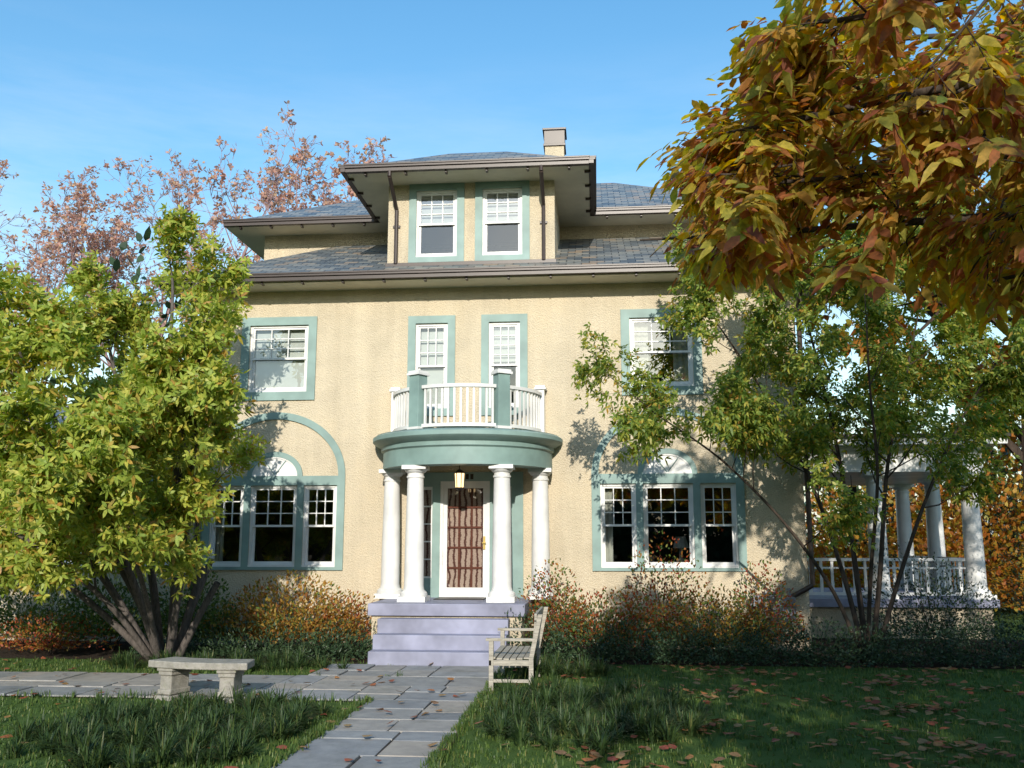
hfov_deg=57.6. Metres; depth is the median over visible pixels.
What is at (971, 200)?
autumn trees
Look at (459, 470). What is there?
lanterns
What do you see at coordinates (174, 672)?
stone bench
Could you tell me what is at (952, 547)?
autumn shrubbery
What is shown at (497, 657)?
wooden bench
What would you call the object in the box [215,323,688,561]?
curtains
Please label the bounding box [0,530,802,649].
green shrub leaves
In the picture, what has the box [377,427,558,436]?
balcony deck
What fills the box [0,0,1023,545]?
sky
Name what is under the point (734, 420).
tree
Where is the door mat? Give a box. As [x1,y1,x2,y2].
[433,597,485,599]
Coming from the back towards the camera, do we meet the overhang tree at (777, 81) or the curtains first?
the curtains
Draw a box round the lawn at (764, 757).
[0,550,1023,767]
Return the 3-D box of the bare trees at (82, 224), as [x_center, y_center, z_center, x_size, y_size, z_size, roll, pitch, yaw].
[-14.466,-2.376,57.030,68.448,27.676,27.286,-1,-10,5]
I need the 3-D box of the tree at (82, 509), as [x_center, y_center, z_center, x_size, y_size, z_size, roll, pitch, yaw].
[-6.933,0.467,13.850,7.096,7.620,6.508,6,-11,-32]
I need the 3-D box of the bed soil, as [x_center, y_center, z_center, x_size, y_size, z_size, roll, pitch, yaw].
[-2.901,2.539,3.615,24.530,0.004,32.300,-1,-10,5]
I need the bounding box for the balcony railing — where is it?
[390,368,546,431]
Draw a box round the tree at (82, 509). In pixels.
[0,202,270,660]
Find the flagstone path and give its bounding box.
[0,664,499,767]
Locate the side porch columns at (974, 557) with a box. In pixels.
[858,471,996,599]
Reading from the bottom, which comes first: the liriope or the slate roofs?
the liriope
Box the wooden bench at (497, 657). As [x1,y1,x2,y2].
[486,607,547,690]
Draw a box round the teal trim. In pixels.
[80,180,747,597]
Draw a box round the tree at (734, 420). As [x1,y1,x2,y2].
[571,187,1023,662]
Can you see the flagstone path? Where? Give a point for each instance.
(408, 746)
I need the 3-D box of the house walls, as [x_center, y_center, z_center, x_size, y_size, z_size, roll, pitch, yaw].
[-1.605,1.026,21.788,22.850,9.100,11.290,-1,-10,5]
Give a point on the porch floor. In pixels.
(822, 600)
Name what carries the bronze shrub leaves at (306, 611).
on the bed soil
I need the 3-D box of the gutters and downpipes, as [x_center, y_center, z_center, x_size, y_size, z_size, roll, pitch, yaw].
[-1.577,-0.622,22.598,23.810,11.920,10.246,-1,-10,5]
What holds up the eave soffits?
on the house walls
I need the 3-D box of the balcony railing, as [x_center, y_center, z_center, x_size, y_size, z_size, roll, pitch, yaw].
[-0.899,0.381,17.170,3.028,1.100,1.443,-1,-10,5]
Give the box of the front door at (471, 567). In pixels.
[447,488,482,587]
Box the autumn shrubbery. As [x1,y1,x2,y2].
[805,436,1023,611]
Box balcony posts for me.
[409,373,509,426]
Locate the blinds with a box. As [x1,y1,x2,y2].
[254,193,688,547]
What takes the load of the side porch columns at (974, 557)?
on the porch floor
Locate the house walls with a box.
[0,180,995,650]
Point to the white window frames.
(654, 466)
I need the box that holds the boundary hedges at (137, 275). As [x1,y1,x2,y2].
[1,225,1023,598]
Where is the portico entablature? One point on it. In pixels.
(526, 449)
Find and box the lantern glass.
[455,473,463,486]
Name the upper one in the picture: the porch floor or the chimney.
the chimney
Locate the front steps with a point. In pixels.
(441, 642)
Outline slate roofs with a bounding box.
[46,151,800,427]
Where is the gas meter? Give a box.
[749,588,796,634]
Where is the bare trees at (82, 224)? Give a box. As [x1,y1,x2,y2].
[0,100,816,400]
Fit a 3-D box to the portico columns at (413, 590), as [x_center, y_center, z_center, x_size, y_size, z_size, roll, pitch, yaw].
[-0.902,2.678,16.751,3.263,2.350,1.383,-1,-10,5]
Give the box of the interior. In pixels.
[47,224,732,561]
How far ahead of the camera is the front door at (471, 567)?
17.54 m
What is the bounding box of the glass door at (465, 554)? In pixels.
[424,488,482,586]
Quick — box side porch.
[802,437,1007,595]
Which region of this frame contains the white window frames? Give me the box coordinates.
[64,188,738,596]
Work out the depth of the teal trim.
17.84 m
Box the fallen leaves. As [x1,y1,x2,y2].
[0,656,1023,767]
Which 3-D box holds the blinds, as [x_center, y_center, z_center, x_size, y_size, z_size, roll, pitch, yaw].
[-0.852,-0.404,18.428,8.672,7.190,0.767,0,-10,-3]
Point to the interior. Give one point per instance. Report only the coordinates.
(273, 543)
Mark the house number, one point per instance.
(471, 476)
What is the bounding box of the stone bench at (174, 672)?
[148,657,254,703]
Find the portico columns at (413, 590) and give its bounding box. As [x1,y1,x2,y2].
[374,464,554,602]
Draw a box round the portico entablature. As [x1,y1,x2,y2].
[373,428,562,468]
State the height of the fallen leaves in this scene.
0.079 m
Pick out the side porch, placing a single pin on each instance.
(911, 472)
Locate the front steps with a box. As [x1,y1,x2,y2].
[368,597,532,666]
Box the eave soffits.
[164,165,822,311]
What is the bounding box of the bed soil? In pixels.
[0,638,1023,767]
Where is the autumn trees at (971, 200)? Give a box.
[784,0,1023,486]
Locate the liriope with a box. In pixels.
[0,643,718,767]
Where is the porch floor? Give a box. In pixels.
[809,588,999,607]
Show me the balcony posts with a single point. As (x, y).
(501, 381)
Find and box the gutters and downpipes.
[41,127,1011,623]
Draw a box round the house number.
[466,474,473,478]
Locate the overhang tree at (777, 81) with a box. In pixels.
[636,0,1023,339]
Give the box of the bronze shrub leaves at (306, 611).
[196,569,773,649]
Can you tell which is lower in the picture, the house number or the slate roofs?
the house number
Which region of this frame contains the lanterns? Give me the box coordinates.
[454,465,856,495]
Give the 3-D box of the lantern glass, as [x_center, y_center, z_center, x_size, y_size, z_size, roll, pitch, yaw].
[-0.952,1.750,16.914,0.176,0.255,0.152,-1,-10,5]

